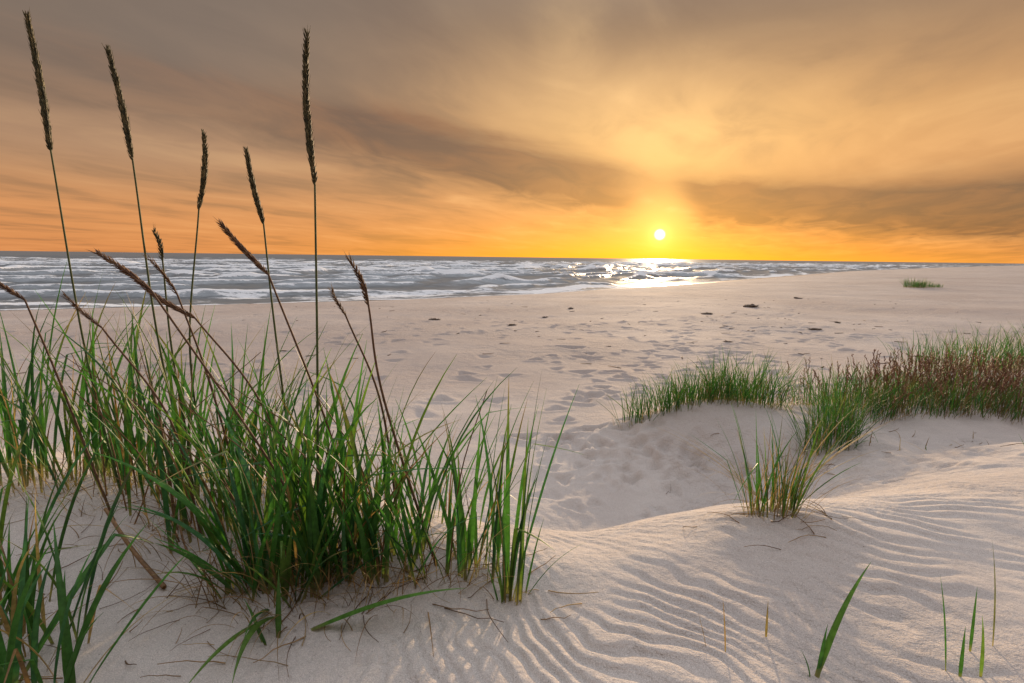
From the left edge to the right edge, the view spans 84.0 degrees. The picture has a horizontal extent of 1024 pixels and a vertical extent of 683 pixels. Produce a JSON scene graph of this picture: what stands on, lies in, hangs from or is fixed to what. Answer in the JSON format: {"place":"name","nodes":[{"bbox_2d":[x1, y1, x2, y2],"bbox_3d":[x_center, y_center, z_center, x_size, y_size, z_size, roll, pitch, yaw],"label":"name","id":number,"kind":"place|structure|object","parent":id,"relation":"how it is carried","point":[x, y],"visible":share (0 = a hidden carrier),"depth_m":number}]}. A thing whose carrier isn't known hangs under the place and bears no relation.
{"place":"outdoors","nodes":[
{"label":"outdoors","id":0,"kind":"place"},
{"bbox_2d":[0,266,1023,682],"bbox_3d":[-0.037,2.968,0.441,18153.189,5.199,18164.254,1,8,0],"label":"sand ground","id":1,"kind":"structure","parent":0,"point":[938,512],"depth_m":2.42},
{"bbox_2d":[0,282,115,520],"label":"lyme grass seed stalk","id":2,"kind":"object","parent":1,"relation":"on","point":[6,288],"visible":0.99,"depth_m":1.74},
{"bbox_2d":[22,7,121,494],"bbox_3d":[-1.396,-0.228,1.822,0.145,1.561,0.053,1,8,0],"label":"lyme grass seed stalk","id":3,"kind":"object","parent":1,"relation":"on","point":[42,95],"visible":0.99,"depth_m":1.76},
{"bbox_2d":[0,399,204,682],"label":"lyme grass tussock","id":4,"kind":"object","parent":1,"relation":"on","point":[23,613],"visible":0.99,"depth_m":1.21},
{"bbox_2d":[59,289,201,533],"bbox_3d":[-1.124,0.232,1.700,0.349,0.785,0.035,0,8,-6],"label":"lyme grass seed stalk","id":5,"kind":"object","parent":1,"relation":"on","point":[85,314],"visible":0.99,"depth_m":1.68},
{"bbox_2d":[102,44,196,502],"bbox_3d":[-1.123,-0.158,1.795,0.175,1.454,0.041,-1,9,-13],"label":"lyme grass seed stalk","id":6,"kind":"object","parent":1,"relation":"on","point":[122,107],"visible":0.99,"depth_m":1.72},
{"bbox_2d":[103,508,199,589],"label":"fallen dry stem","id":7,"kind":"object","parent":1,"relation":"on","point":[142,561],"visible":0.67,"depth_m":1.61},
{"bbox_2d":[152,225,193,476],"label":"lyme grass seed stalk","id":8,"kind":"object","parent":1,"relation":"on","point":[160,248],"visible":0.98,"depth_m":1.90},
{"bbox_2d":[142,253,229,453],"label":"lyme grass seed stalk","id":9,"kind":"object","parent":1,"relation":"on","point":[167,279],"visible":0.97,"depth_m":1.76},
{"bbox_2d":[88,247,300,515],"bbox_3d":[-0.796,0.206,1.544,0.593,0.906,0.038,0,8,-4],"label":"lyme grass seed stalk","id":10,"kind":"object","parent":1,"relation":"on","point":[127,271],"visible":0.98,"depth_m":1.51},
{"bbox_2d":[189,129,209,473],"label":"lyme grass seed stalk","id":11,"kind":"object","parent":1,"relation":"on","point":[204,169],"visible":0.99,"depth_m":1.94},
{"bbox_2d":[137,286,301,488],"bbox_3d":[-0.853,0.213,1.746,0.507,0.789,0.037,0,8,-5],"label":"lyme grass seed stalk","id":12,"kind":"object","parent":1,"relation":"on","point":[169,303],"visible":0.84,"depth_m":1.71},
{"bbox_2d":[243,146,292,455],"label":"lyme grass seed stalk","id":13,"kind":"object","parent":1,"relation":"on","point":[257,203],"visible":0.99,"depth_m":1.86},
{"bbox_2d":[57,342,486,585],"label":"dry grass culms","id":14,"kind":"object","parent":1,"relation":"on","point":[170,481],"visible":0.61,"depth_m":1.67},
{"bbox_2d":[215,218,348,498],"bbox_3d":[-0.634,0.138,1.634,0.371,0.971,0.034,0,8,-6],"label":"lyme grass seed stalk","id":15,"kind":"object","parent":1,"relation":"on","point":[243,249],"visible":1,"depth_m":1.59},
{"bbox_2d":[0,259,579,682],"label":"lyme grass tussock","id":16,"kind":"object","parent":1,"relation":"on","point":[266,560],"visible":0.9,"depth_m":1.61},
{"bbox_2d":[301,24,318,499],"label":"lyme grass seed stalk","id":17,"kind":"object","parent":1,"relation":"on","point":[306,102],"visible":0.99,"depth_m":1.49},
{"bbox_2d":[328,285,396,508],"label":"lyme grass seed stalk","id":18,"kind":"object","parent":1,"relation":"on","point":[359,346],"visible":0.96,"depth_m":1.73},
{"bbox_2d":[343,250,437,565],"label":"lyme grass seed stalk","id":19,"kind":"object","parent":1,"relation":"on","point":[363,286],"visible":0.99,"depth_m":1.53},
{"bbox_2d":[368,380,533,582],"bbox_3d":[-0.123,0.395,1.517,0.262,0.578,0.457,6,10,31],"label":"lyme grass tussock","id":20,"kind":"object","parent":1,"relation":"on","point":[495,529],"visible":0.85,"depth_m":1.57},
{"bbox_2d":[5,299,1006,405],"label":"beach wrack fragments","id":21,"kind":"object","parent":1,"relation":"on","point":[610,346],"visible":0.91,"depth_m":12.33},
{"bbox_2d":[4,426,1022,680],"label":"dry grass litter","id":22,"kind":"object","parent":1,"relation":"on","point":[360,586],"visible":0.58,"depth_m":1.50},
{"bbox_2d":[482,372,578,604],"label":"lyme grass tussock","id":23,"kind":"object","parent":1,"relation":"on","point":[508,572],"visible":0.9,"depth_m":1.48},
{"bbox_2d":[244,434,1023,677],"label":"grass shoots","id":24,"kind":"object","parent":1,"relation":"on","point":[827,643],"depth_m":1.31},
{"bbox_2d":[597,345,815,428],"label":"marram grass tussock","id":25,"kind":"object","parent":1,"relation":"on","point":[741,390],"visible":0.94,"depth_m":5.03},
{"bbox_2d":[743,304,761,307],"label":"dried seaweed clump","id":26,"kind":"object","parent":1,"relation":"on","point":[751,305],"visible":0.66,"depth_m":20.39},
{"bbox_2d":[649,399,897,523],"bbox_3d":[0.959,0.398,1.931,0.943,0.438,0.569,-2,9,-15],"label":"marram grass tuft","id":27,"kind":"object","parent":1,"relation":"on","point":[794,497],"visible":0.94,"depth_m":1.92},
{"bbox_2d":[777,377,893,459],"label":"marram grass tussock","id":28,"kind":"object","parent":1,"relation":"on","point":[842,425],"visible":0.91,"depth_m":4.22},
{"bbox_2d":[777,342,1023,424],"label":"reddish dune grass tussock","id":29,"kind":"object","parent":1,"relation":"on","point":[936,389],"visible":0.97,"depth_m":4.94},
{"bbox_2d":[899,277,943,287],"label":"marram grass tussock","id":30,"kind":"object","parent":1,"relation":"on","point":[923,283],"visible":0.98,"depth_m":37.68},
{"bbox_2d":[878,319,1023,372],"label":"marram grass tussock","id":31,"kind":"object","parent":1,"relation":"on","point":[1006,345],"visible":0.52,"depth_m":7.52},
{"bbox_2d":[955,338,987,350],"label":"marram grass tussock","id":32,"kind":"object","parent":1,"relation":"on","point":[971,346],"visible":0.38,"depth_m":10.72},
{"bbox_2d":[0,251,1023,310],"bbox_3d":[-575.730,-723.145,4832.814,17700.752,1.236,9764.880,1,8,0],"label":"sea water","id":33,"kind":"structure","parent":0,"point":[220,279],"depth_m":69.40},
{"bbox_2d":[0,0,1023,263],"label":"sky","id":34,"kind":"structure","parent":0,"point":[781,130]}
]}

